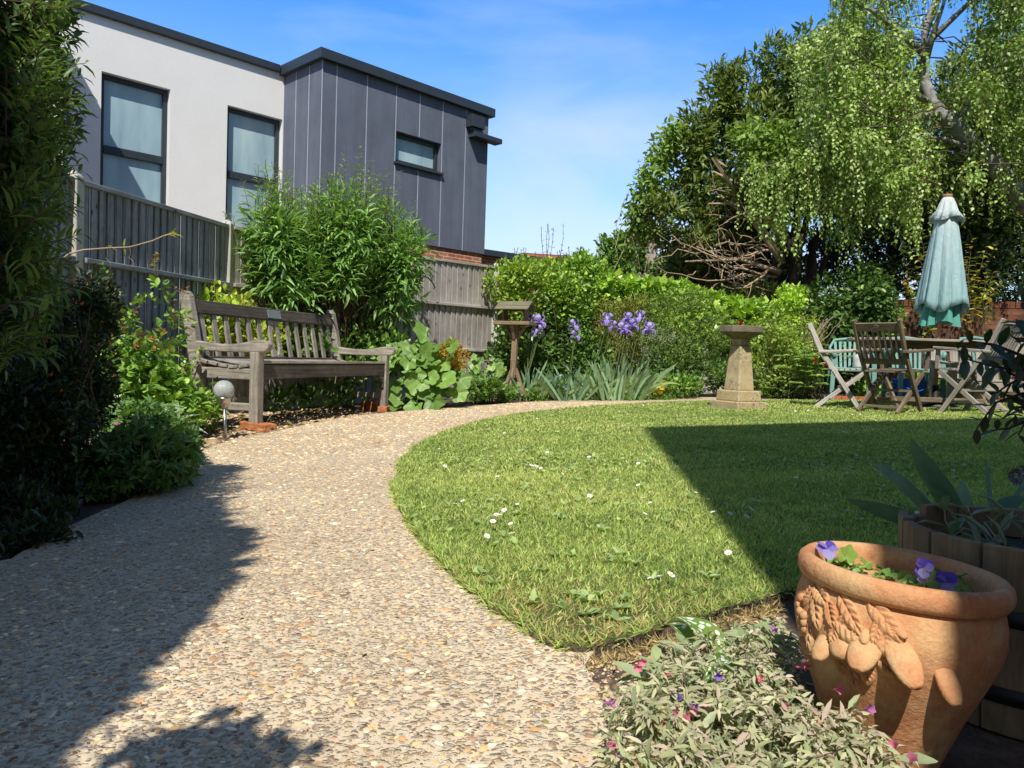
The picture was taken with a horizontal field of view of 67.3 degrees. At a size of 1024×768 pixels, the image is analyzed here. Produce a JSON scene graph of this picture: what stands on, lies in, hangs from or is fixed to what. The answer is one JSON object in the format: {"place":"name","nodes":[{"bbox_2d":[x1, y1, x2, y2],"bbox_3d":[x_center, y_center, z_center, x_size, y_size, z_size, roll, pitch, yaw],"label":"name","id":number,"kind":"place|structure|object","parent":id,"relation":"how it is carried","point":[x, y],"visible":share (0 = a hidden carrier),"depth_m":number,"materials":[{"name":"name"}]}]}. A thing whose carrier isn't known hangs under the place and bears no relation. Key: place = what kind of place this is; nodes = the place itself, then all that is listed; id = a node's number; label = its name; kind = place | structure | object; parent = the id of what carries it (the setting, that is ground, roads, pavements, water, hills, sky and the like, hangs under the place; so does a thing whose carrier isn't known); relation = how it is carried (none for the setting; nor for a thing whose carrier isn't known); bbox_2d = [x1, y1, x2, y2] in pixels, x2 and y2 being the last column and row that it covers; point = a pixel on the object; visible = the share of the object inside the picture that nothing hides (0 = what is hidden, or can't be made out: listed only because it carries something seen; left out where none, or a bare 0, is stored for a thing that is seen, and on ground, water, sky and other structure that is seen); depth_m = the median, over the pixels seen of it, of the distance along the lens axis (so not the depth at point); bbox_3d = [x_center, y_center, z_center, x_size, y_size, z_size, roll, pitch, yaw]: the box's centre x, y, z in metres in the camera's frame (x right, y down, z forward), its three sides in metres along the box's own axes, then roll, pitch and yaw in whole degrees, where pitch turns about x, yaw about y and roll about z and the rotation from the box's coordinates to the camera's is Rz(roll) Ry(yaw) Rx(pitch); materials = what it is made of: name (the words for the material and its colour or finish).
{"place":"outdoors","nodes":[
{"label":"outdoors","id":0,"kind":"place"},
{"bbox_2d":[0,397,776,767],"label":"path","id":1,"kind":"structure","parent":0,"point":[88,753],"depth_m":1.51,"materials":[{"name":"beige gravel"}]},
{"bbox_2d":[7,413,602,761],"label":"fallen leaves","id":2,"kind":"object","parent":1,"relation":"on","point":[545,721],"visible":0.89,"depth_m":1.21,"materials":[{"name":"brown plant"}]},
{"bbox_2d":[653,381,664,398],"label":"yellow leaves","id":3,"kind":"object","parent":1,"relation":"on","point":[661,388],"visible":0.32,"depth_m":10.03,"materials":[{"name":"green plant"}]},
{"bbox_2d":[650,370,703,398],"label":"sprawling perennial","id":4,"kind":"object","parent":1,"relation":"on","point":[683,379],"visible":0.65,"depth_m":10.24,"materials":[{"name":"green plant"}]},
{"bbox_2d":[0,367,1023,767],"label":"ground","id":5,"kind":"structure","parent":0,"point":[976,747],"depth_m":1.31,"materials":[{"name":"soil"}]},
{"bbox_2d":[0,0,98,381],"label":"tall shrub","id":6,"kind":"object","parent":5,"relation":"on","point":[35,71],"visible":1,"depth_m":2.19,"materials":[{"name":"green plant"}]},
{"bbox_2d":[0,263,127,560],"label":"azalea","id":7,"kind":"object","parent":5,"relation":"on","point":[42,413],"visible":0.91,"depth_m":2.87,"materials":[{"name":"green plant"}]},
{"bbox_2d":[56,393,206,506],"bbox_3d":[-1.819,0.308,3.674,0.686,0.462,1.938,1,2,-21],"label":"shrub","id":8,"kind":"object","parent":5,"relation":"on","point":[141,447],"visible":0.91,"depth_m":3.15,"materials":[{"name":"green plant"}]},
{"bbox_2d":[99,252,207,398],"bbox_3d":[-2.589,-0.270,5.532,0.684,1.324,1.668,1,2,-28],"label":"rose bush","id":9,"kind":"object","parent":5,"relation":"on","point":[173,345],"visible":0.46,"depth_m":5.31,"materials":[{"name":"green plant"}]},
{"bbox_2d":[100,329,230,432],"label":"bushy perennial","id":10,"kind":"object","parent":5,"relation":"on","point":[187,396],"visible":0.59,"depth_m":5.25,"materials":[{"name":"green plant"}]},
{"bbox_2d":[161,403,207,433],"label":"lungwort","id":11,"kind":"object","parent":5,"relation":"on","point":[178,407],"visible":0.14,"depth_m":4.95,"materials":[{"name":"green plant"}]},
{"bbox_2d":[213,380,234,437],"bbox_3d":[-1.982,0.189,5.283,0.138,0.430,0.138,2,2,0],"label":"solar lamp","id":12,"kind":"object","parent":5,"relation":"on","point":[223,391],"visible":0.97,"depth_m":5.24,"materials":[{"name":"metal"}]},
{"bbox_2d":[196,279,294,355],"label":"golden shrub","id":13,"kind":"object","parent":5,"relation":"on","point":[237,299],"visible":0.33,"depth_m":7.34,"materials":[{"name":"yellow plant"}]},
{"bbox_2d":[4,0,501,389],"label":"modern house","id":14,"kind":"structure","parent":5,"relation":"on","point":[193,124],"depth_m":13.51,"materials":[{"name":"metal"}]},
{"bbox_2d":[100,73,167,257],"bbox_3d":[-6.130,-3.264,12.418,0.085,3.174,1.044,4,3,44],"label":"window","id":15,"kind":"structure","parent":14,"relation":"in","point":[133,149],"depth_m":12.42,"materials":[{"name":"glass"}]},
{"bbox_2d":[225,107,279,227],"bbox_3d":[-4.720,-3.269,13.880,0.085,3.174,1.044,4,3,44],"label":"window","id":16,"kind":"structure","parent":14,"relation":"in","point":[252,139],"depth_m":13.82,"materials":[{"name":"glass"}]},
{"bbox_2d":[395,133,437,170],"bbox_3d":[-1.889,-4.467,14.894,0.070,0.564,1.104,4,3,44],"label":"window","id":17,"kind":"structure","parent":14,"relation":"in","point":[409,150],"depth_m":14.93,"materials":[{"name":"glass"}]},
{"bbox_2d":[239,421,276,431],"bbox_3d":[-1.953,0.329,5.917,0.309,0.075,0.128,3,2,34],"label":"brick","id":18,"kind":"object","parent":5,"relation":"on","point":[263,426],"visible":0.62,"depth_m":5.85,"materials":[{"name":"orange brick"}]},
{"bbox_2d":[179,290,395,425],"bbox_3d":[-1.923,-0.213,7.065,0.810,1.070,2.340,2,2,16],"label":"garden bench","id":19,"kind":"object","parent":5,"relation":"on","point":[258,369],"visible":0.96,"depth_m":6.53,"materials":[{"name":"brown wood"}]},
{"bbox_2d":[263,380,369,414],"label":"ground cover","id":20,"kind":"object","parent":5,"relation":"on","point":[304,391],"visible":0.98,"depth_m":7.39,"materials":[{"name":"green plant"}]},
{"bbox_2d":[223,146,440,342],"bbox_3d":[-1.978,-1.556,8.543,1.322,2.246,2.601,4,3,45],"label":"buddleia","id":21,"kind":"object","parent":5,"relation":"on","point":[358,260],"visible":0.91,"depth_m":8.36,"materials":[{"name":"green plant"}]},
{"bbox_2d":[265,310,410,389],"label":"leafy shrub","id":22,"kind":"object","parent":5,"relation":"on","point":[397,335],"visible":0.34,"depth_m":8.72,"materials":[{"name":"green plant"}]},
{"bbox_2d":[1,170,731,424],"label":"garden fence","id":23,"kind":"object","parent":5,"relation":"on","point":[459,305],"visible":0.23,"depth_m":7.11,"materials":[{"name":"wood"}]},
{"bbox_2d":[54,228,181,268],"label":"climber shoot","id":24,"kind":"object","parent":23,"relation":"attached to","point":[106,247],"visible":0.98,"depth_m":4.37,"materials":[{"name":"brown plant"}]},
{"bbox_2d":[361,401,378,410],"bbox_3d":[-1.493,0.236,8.121,0.209,0.112,0.070,3,2,20],"label":"brick","id":25,"kind":"object","parent":5,"relation":"on","point":[369,405],"visible":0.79,"depth_m":8.09,"materials":[{"name":"brick"}]},
{"bbox_2d":[377,406,390,411],"bbox_3d":[-1.339,0.263,8.073,0.107,0.072,0.210,2,2,4],"label":"brick","id":26,"kind":"object","parent":5,"relation":"on","point":[383,408],"visible":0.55,"depth_m":7.97,"materials":[{"name":"orange brick"}]},
{"bbox_2d":[406,276,435,392],"bbox_3d":[-1.101,-0.592,9.285,0.328,1.426,0.016,2,2,0],"label":"hanging hook","id":27,"kind":"object","parent":5,"relation":"on","point":[412,301],"visible":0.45,"depth_m":9.26,"materials":[{"name":"black metal"}]},
{"bbox_2d":[377,321,471,410],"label":"hollyhock","id":28,"kind":"object","parent":5,"relation":"on","point":[427,378],"visible":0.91,"depth_m":8.39,"materials":[{"name":"green plant"}]},
{"bbox_2d":[437,336,469,370],"bbox_3d":[-0.683,-0.337,8.562,0.471,0.396,0.357,2,2,0],"label":"golden spirea","id":29,"kind":"object","parent":5,"relation":"on","point":[456,358],"visible":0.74,"depth_m":8.53,"materials":[{"name":"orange plant"}]},
{"bbox_2d":[455,373,518,402],"bbox_3d":[-0.282,0.049,9.406,0.637,0.428,1.010,3,2,36],"label":"cranesbill","id":30,"kind":"object","parent":5,"relation":"on","point":[490,385],"visible":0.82,"depth_m":9.15,"materials":[{"name":"green plant"}]},
{"bbox_2d":[458,353,520,403],"bbox_3d":[-0.459,-0.067,9.341,1.112,0.618,0.570,1,2,-14],"label":"mallow","id":31,"kind":"object","parent":5,"relation":"on","point":[496,367],"visible":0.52,"depth_m":9.32,"materials":[{"name":"green plant"}]},
{"bbox_2d":[481,249,541,309],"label":"brick outbuilding","id":32,"kind":"structure","parent":5,"relation":"on","point":[490,257],"depth_m":19.05,"materials":[{"name":"brick"}]},
{"bbox_2d":[493,301,536,400],"bbox_3d":[0.033,-0.421,9.944,0.486,1.295,0.401,3,2,20],"label":"bird table","id":33,"kind":"object","parent":5,"relation":"on","point":[526,307],"visible":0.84,"depth_m":9.90,"materials":[{"name":"brown wood"}]},
{"bbox_2d":[508,314,572,400],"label":"iris clump","id":34,"kind":"object","parent":5,"relation":"on","point":[526,379],"visible":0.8,"depth_m":9.99,"materials":[{"name":"green plant"}]},
{"bbox_2d":[480,224,606,380],"bbox_3d":[0.467,-1.083,11.022,1.700,2.491,1.408,0,3,-45],"label":"leafy hedge","id":35,"kind":"object","parent":5,"relation":"on","point":[568,288],"visible":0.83,"depth_m":10.71,"materials":[{"name":"green plant"}]},
{"bbox_2d":[484,296,616,396],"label":"evergreen shrub","id":36,"kind":"object","parent":5,"relation":"on","point":[580,355],"visible":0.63,"depth_m":10.61,"materials":[{"name":"green plant"}]},
{"bbox_2d":[499,254,613,290],"bbox_3d":[0.883,-2.024,16.353,2.555,1.507,1.402,2,2,11],"label":"hedge tree","id":37,"kind":"object","parent":5,"relation":"on","point":[606,264],"visible":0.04,"depth_m":16.08,"materials":[{"name":"green plant"}]},
{"bbox_2d":[548,375,569,397],"bbox_3d":[0.588,0.032,9.865,0.361,0.320,0.369,2,2,0],"label":"forget me not","id":38,"kind":"object","parent":5,"relation":"on","point":[563,381],"visible":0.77,"depth_m":9.82,"materials":[{"name":"green plant"}]},
{"bbox_2d":[529,319,609,400],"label":"iris clump","id":39,"kind":"object","parent":5,"relation":"on","point":[569,394],"visible":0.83,"depth_m":9.86,"materials":[{"name":"green plant"}]},
{"bbox_2d":[518,388,676,401],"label":"edging plant","id":40,"kind":"object","parent":5,"relation":"on","point":[529,394],"visible":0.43,"depth_m":9.93,"materials":[{"name":"green plant"}]},
{"bbox_2d":[198,407,1023,729],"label":"soil crumbs","id":41,"kind":"object","parent":5,"relation":"on","point":[290,419],"visible":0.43,"depth_m":1.71,"materials":[{"name":"brown soil"}]},
{"bbox_2d":[521,228,705,320],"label":"distant house","id":42,"kind":"structure","parent":5,"relation":"on","point":[652,256],"depth_m":30.52,"materials":[{"name":"brick"}]},
{"bbox_2d":[593,228,639,276],"bbox_3d":[2.187,-2.453,17.447,1.472,2.179,0.968,2,2,0],"label":"garden tree","id":43,"kind":"object","parent":5,"relation":"on","point":[608,253],"visible":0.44,"depth_m":17.28,"materials":[{"name":"green plant"}]},
{"bbox_2d":[583,291,653,373],"bbox_3d":[1.528,-0.719,11.171,1.057,1.291,0.857,1,2,-15],"label":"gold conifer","id":44,"kind":"object","parent":5,"relation":"on","point":[624,306],"visible":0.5,"depth_m":11.04,"materials":[{"name":"green plant"}]},
{"bbox_2d":[631,229,652,277],"bbox_3d":[3.160,-2.517,18.431,0.742,2.610,0.475,2,2,0],"label":"slender tree","id":45,"kind":"object","parent":5,"relation":"on","point":[643,261],"visible":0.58,"depth_m":18.38,"materials":[{"name":"green plant"}]},
{"bbox_2d":[630,285,737,396],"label":"clipped bush","id":46,"kind":"object","parent":5,"relation":"on","point":[684,354],"visible":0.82,"depth_m":10.74,"materials":[{"name":"green plant"}]},
{"bbox_2d":[650,245,718,318],"bbox_3d":[4.055,-2.206,16.970,2.292,1.826,1.077,2,2,0],"label":"bushy tree","id":47,"kind":"object","parent":5,"relation":"on","point":[654,268],"visible":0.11,"depth_m":16.76,"materials":[{"name":"green plant"}]},
{"bbox_2d":[580,267,803,371],"bbox_3d":[2.700,-0.992,11.951,3.666,1.590,1.424,2,2,5],"label":"ivy hedge","id":48,"kind":"object","parent":5,"relation":"on","point":[618,285],"visible":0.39,"depth_m":11.76,"materials":[{"name":"green plant"}]},
{"bbox_2d":[710,325,766,409],"bbox_3d":[2.433,-0.153,8.218,0.443,0.927,0.443,1,2,-29],"label":"bird bath","id":49,"kind":"object","parent":5,"relation":"on","point":[737,392],"visible":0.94,"depth_m":8.12,"materials":[{"name":"beige stone"}]},
{"bbox_2d":[590,616,937,767],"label":"lungwort","id":50,"kind":"object","parent":5,"relation":"on","point":[730,715],"visible":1,"depth_m":0.94,"materials":[{"name":"green plant"}]},
{"bbox_2d":[704,281,853,398],"bbox_3d":[3.780,-0.536,10.784,2.054,1.892,1.344,2,2,0],"label":"light shrub","id":51,"kind":"object","parent":5,"relation":"on","point":[788,298],"visible":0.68,"depth_m":10.64,"materials":[{"name":"green plant"}]},
{"bbox_2d":[753,343,853,398],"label":"shrub","id":52,"kind":"object","parent":5,"relation":"on","point":[804,374],"visible":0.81,"depth_m":10.22,"materials":[{"name":"green plant"}]},
{"bbox_2d":[613,14,1023,302],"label":"yew tree","id":53,"kind":"object","parent":5,"relation":"on","point":[706,231],"visible":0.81,"depth_m":14.11,"materials":[{"name":"green plant"}]},
{"bbox_2d":[799,311,840,351],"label":"pruned shrub","id":54,"kind":"object","parent":5,"relation":"on","point":[815,327],"visible":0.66,"depth_m":10.56,"materials":[{"name":"green plant"}]},
{"bbox_2d":[825,337,876,398],"bbox_3d":[4.562,-0.216,10.343,0.589,0.849,0.661,3,2,17],"label":"plastic chair","id":55,"kind":"object","parent":5,"relation":"on","point":[833,358],"visible":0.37,"depth_m":10.53,"materials":[{"name":"teal plastic"}]},
{"bbox_2d":[852,347,865,367],"bbox_3d":[4.624,-0.406,10.192,0.200,0.385,0.200,2,2,0],"label":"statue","id":56,"kind":"object","parent":55,"relation":"on","point":[856,362],"visible":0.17,"depth_m":10.14,"materials":[{"name":"white stone"}]},
{"bbox_2d":[795,257,908,394],"bbox_3d":[5.080,-0.842,11.684,1.649,2.190,1.593,2,2,0],"label":"dark shrub","id":57,"kind":"object","parent":5,"relation":"on","point":[864,297],"visible":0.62,"depth_m":11.24,"materials":[{"name":"green plant"}]},
{"bbox_2d":[734,0,1023,271],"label":"birch tree","id":58,"kind":"object","parent":5,"relation":"on","point":[866,142],"visible":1,"depth_m":11.00,"materials":[{"name":"green plant"}]},
{"bbox_2d":[781,299,1023,392],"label":"brick wall","id":59,"kind":"structure","parent":5,"relation":"on","point":[1016,311],"depth_m":12.21,"materials":[{"name":"red brick"}]},
{"bbox_2d":[785,139,1023,301],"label":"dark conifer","id":60,"kind":"object","parent":5,"relation":"on","point":[892,260],"visible":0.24,"depth_m":14.62,"materials":[{"name":"green plant"}]},
{"bbox_2d":[794,541,1016,767],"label":"terracotta pot","id":61,"kind":"object","parent":5,"relation":"on","point":[920,668],"visible":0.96,"depth_m":0.98,"materials":[{"name":"ceramic"}]},
{"bbox_2d":[816,540,896,573],"bbox_3d":[0.510,0.267,1.151,0.161,0.072,0.088,0,3,-41],"label":"viola","id":62,"kind":"object","parent":61,"relation":"in","point":[848,555],"visible":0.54,"depth_m":1.14,"materials":[{"name":"green plant"}]},
{"bbox_2d":[870,557,940,589],"bbox_3d":[0.575,0.268,1.092,0.158,0.078,0.118,0,3,-43],"label":"viola","id":63,"kind":"object","parent":61,"relation":"in","point":[924,575],"visible":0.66,"depth_m":1.05,"materials":[{"name":"green plant"}]},
{"bbox_2d":[934,571,975,591],"bbox_3d":[0.619,0.282,1.074,0.051,0.054,0.106,3,2,30],"label":"viola","id":64,"kind":"object","parent":61,"relation":"in","point":[950,581],"visible":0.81,"depth_m":1.04,"materials":[{"name":"purple plant"}]},
{"bbox_2d":[891,378,928,396],"bbox_3d":[5.089,0.078,9.845,0.430,0.290,0.458,2,2,0],"label":"tub","id":65,"kind":"object","parent":5,"relation":"on","point":[922,386],"visible":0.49,"depth_m":9.70,"materials":[{"name":"blue plastic"}]},
{"bbox_2d":[842,371,1010,398],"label":"border plant","id":66,"kind":"object","parent":5,"relation":"on","point":[862,384],"visible":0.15,"depth_m":10.59,"materials":[{"name":"green plant"}]},
{"bbox_2d":[833,396,1023,402],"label":"brick edging","id":67,"kind":"object","parent":5,"relation":"on","point":[857,398],"visible":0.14,"depth_m":9.77,"materials":[{"name":"red brick"}]},
{"bbox_2d":[897,230,1004,368],"bbox_3d":[6.458,-1.210,11.111,1.521,2.075,1.060,2,2,0],"label":"shrub","id":68,"kind":"object","parent":5,"relation":"on","point":[972,309],"visible":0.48,"depth_m":11.17,"materials":[{"name":"green plant"}]},
{"bbox_2d":[898,503,1023,740],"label":"barrel planter","id":69,"kind":"object","parent":5,"relation":"on","point":[999,709],"visible":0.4,"depth_m":1.16,"materials":[{"name":"brown wood"}]},
{"bbox_2d":[917,494,1023,548],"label":"young plant","id":70,"kind":"object","parent":69,"relation":"on","point":[955,525],"visible":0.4,"depth_m":1.34,"materials":[{"name":"green plant"}]},
{"bbox_2d":[956,284,1023,444],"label":"overhanging sprigs","id":71,"kind":"object","parent":5,"relation":"on","point":[1010,362],"visible":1,"depth_m":1.74,"materials":[{"name":"green plant"}]},
{"bbox_2d":[971,308,1013,398],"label":"climbing rose","id":72,"kind":"object","parent":5,"relation":"on","point":[990,328],"visible":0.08,"depth_m":10.86,"materials":[{"name":"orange plant"}]},
{"bbox_2d":[83,0,1023,301],"label":"sky","id":73,"kind":"structure","parent":0,"point":[577,90],"materials":[{"name":"blue"}]},
{"bbox_2d":[561,311,681,400],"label":"iris clump","id":74,"kind":"object","parent":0,"point":[635,384],"visible":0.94,"depth_m":9.89,"materials":[{"name":"green plant"}]},
{"bbox_2d":[385,398,1023,655],"bbox_3d":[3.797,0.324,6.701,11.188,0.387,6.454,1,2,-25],"label":"lawn","id":75,"kind":"structure","parent":0,"point":[574,647],"depth_m":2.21,"materials":[{"name":"plant"}]},
{"bbox_2d":[724,550,731,554],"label":"daisy","id":76,"kind":"object","parent":75,"relation":"on","point":[727,552],"visible":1,"depth_m":2.03,"materials":[{"name":"white plant"}]},
{"bbox_2d":[808,322,868,407],"bbox_3d":[3.559,-0.192,8.418,0.639,0.928,0.550,3,2,21],"label":"folding chair","id":77,"kind":"object","parent":75,"relation":"on","point":[844,386],"visible":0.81,"depth_m":8.23,"materials":[{"name":"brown wood"}]},
{"bbox_2d":[851,318,933,413],"bbox_3d":[3.729,-0.163,7.599,0.640,0.928,0.550,0,3,-37],"label":"folding chair","id":78,"kind":"object","parent":75,"relation":"on","point":[883,327],"visible":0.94,"depth_m":7.52,"materials":[{"name":"brown wood"}]},
{"bbox_2d":[881,336,946,398],"bbox_3d":[5.103,-0.198,9.795,0.589,0.848,0.661,2,2,6],"label":"plastic chair","id":79,"kind":"object","parent":75,"relation":"on","point":[943,354],"visible":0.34,"depth_m":9.57,"materials":[{"name":"teal plastic"}]},
{"bbox_2d":[847,337,988,406],"bbox_3d":[4.556,-0.106,8.421,1.760,0.747,0.892,2,2,-3],"label":"garden table","id":80,"kind":"object","parent":75,"relation":"on","point":[920,343],"visible":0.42,"depth_m":8.19,"materials":[{"name":"brown wood"}]},
{"bbox_2d":[911,194,969,407],"bbox_3d":[4.700,-0.890,8.390,0.494,2.340,0.468,3,2,0],"label":"parasol","id":81,"kind":"object","parent":75,"relation":"on","point":[941,297],"visible":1,"depth_m":8.27,"materials":[{"name":"teal fabric"}]},
{"bbox_2d":[928,342,1023,397],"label":"garden chair","id":82,"kind":"object","parent":75,"relation":"on","point":[952,362],"visible":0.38,"depth_m":9.42,"materials":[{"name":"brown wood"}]},
{"bbox_2d":[933,318,1021,413],"bbox_3d":[4.559,-0.160,7.500,0.550,0.928,0.640,1,2,-33],"label":"folding chair","id":83,"kind":"object","parent":75,"relation":"on","point":[990,352],"visible":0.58,"depth_m":7.43,"materials":[{"name":"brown wood"}]},
{"bbox_2d":[956,336,1023,399],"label":"plastic chair","id":84,"kind":"object","parent":75,"relation":"on","point":[976,338],"visible":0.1,"depth_m":10.11,"materials":[{"name":"teal plastic"}]},
{"bbox_2d":[616,616,817,708],"bbox_3d":[0.270,0.435,1.244,0.238,0.079,0.395,1,2,-22],"label":"spotted lungwort","id":85,"kind":"object","parent":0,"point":[695,624],"visible":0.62,"depth_m":1.32,"materials":[{"name":"green plant"}]},
{"bbox_2d":[846,439,1023,523],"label":"sword leaf plant","id":86,"kind":"object","parent":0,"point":[938,484],"visible":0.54,"depth_m":1.66,"materials":[{"name":"green plant"}]}
]}

